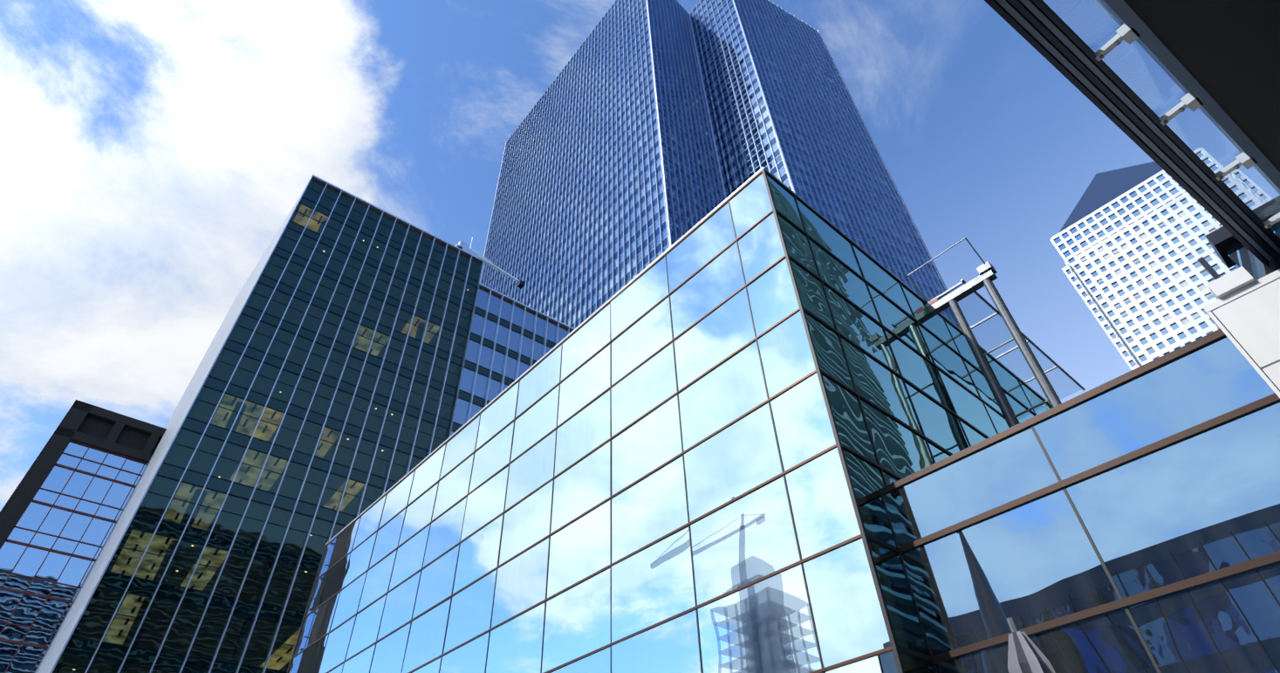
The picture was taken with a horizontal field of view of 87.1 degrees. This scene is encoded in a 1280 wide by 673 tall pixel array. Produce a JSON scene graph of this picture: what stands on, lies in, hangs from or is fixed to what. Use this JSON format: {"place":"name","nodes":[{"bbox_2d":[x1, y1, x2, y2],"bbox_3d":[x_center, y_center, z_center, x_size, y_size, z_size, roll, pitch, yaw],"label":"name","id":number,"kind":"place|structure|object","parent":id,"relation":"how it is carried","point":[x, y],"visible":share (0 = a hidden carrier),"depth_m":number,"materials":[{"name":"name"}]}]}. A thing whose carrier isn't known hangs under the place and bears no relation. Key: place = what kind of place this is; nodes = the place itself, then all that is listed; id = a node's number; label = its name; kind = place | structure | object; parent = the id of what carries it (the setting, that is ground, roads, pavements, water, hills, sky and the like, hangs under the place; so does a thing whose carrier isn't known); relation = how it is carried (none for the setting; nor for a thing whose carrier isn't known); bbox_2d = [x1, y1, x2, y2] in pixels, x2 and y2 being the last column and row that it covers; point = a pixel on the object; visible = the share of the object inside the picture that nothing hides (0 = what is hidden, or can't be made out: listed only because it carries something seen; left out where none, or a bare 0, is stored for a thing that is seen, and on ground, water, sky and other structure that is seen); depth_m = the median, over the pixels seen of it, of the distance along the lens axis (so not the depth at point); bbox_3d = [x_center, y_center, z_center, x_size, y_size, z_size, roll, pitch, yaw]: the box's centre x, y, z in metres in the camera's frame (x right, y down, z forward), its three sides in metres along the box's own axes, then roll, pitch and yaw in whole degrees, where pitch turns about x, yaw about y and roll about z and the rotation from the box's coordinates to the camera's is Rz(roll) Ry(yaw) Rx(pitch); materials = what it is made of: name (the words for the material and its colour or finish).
{"place":"outdoors","nodes":[
{"label":"outdoors","id":0,"kind":"place"},
{"bbox_2d":[0,0,1279,511],"label":"sky","id":1,"kind":"structure","parent":0,"point":[153,153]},
{"bbox_2d":[1050,147,1272,369],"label":"pyramid roof tower","id":2,"kind":"structure","parent":0,"point":[1132,244],"depth_m":225.81,"materials":[{"name":"white concrete"}]},
{"label":"paving","id":3,"kind":"structure","parent":0,"visible":0},
{"bbox_2d":[0,399,166,672],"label":"building","id":4,"kind":"structure","parent":3,"relation":"on","point":[61,509],"depth_m":54.86,"materials":[{"name":"blue glass"}]},
{"bbox_2d":[34,174,574,672],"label":"office tower","id":5,"kind":"structure","parent":3,"relation":"on","point":[359,358],"depth_m":54.09,"materials":[{"name":"glass"},{"name":"aluminium"}]},
{"bbox_2d":[287,166,1085,672],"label":"glass building","id":6,"kind":"structure","parent":3,"relation":"on","point":[704,441],"depth_m":14.89,"materials":[{"name":"blue glass"}]},
{"bbox_2d":[480,0,961,329],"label":"curtain wall tower","id":7,"kind":"structure","parent":3,"relation":"on","point":[646,133],"depth_m":144.12,"materials":[{"name":"blue glass"}]},
{"bbox_2d":[1006,616,1055,672],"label":"folded parasol","id":8,"kind":"object","parent":3,"relation":"on","point":[1025,654],"visible":1,"depth_m":5.22,"materials":[{"name":"fabric"}]},
{"bbox_2d":[878,195,1279,672],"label":"building","id":9,"kind":"structure","parent":3,"relation":"on","point":[1128,522],"depth_m":8.34,"materials":[{"name":"blue glass"}]},
{"bbox_2d":[907,237,1061,427],"bbox_3d":[9.059,1.269,16.587,0.938,9.260,2.056,30,-52,-30],"label":"metal frame","id":10,"kind":"object","parent":9,"relation":"on","point":[987,276],"visible":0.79,"depth_m":17.77,"materials":[{"name":"metal"}]},
{"bbox_2d":[984,0,1279,264],"bbox_3d":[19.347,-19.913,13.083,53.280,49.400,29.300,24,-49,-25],"label":"glass canopy","id":11,"kind":"object","parent":3,"relation":"on","point":[1217,62],"depth_m":6.65,"materials":[{"name":"grey metal"}]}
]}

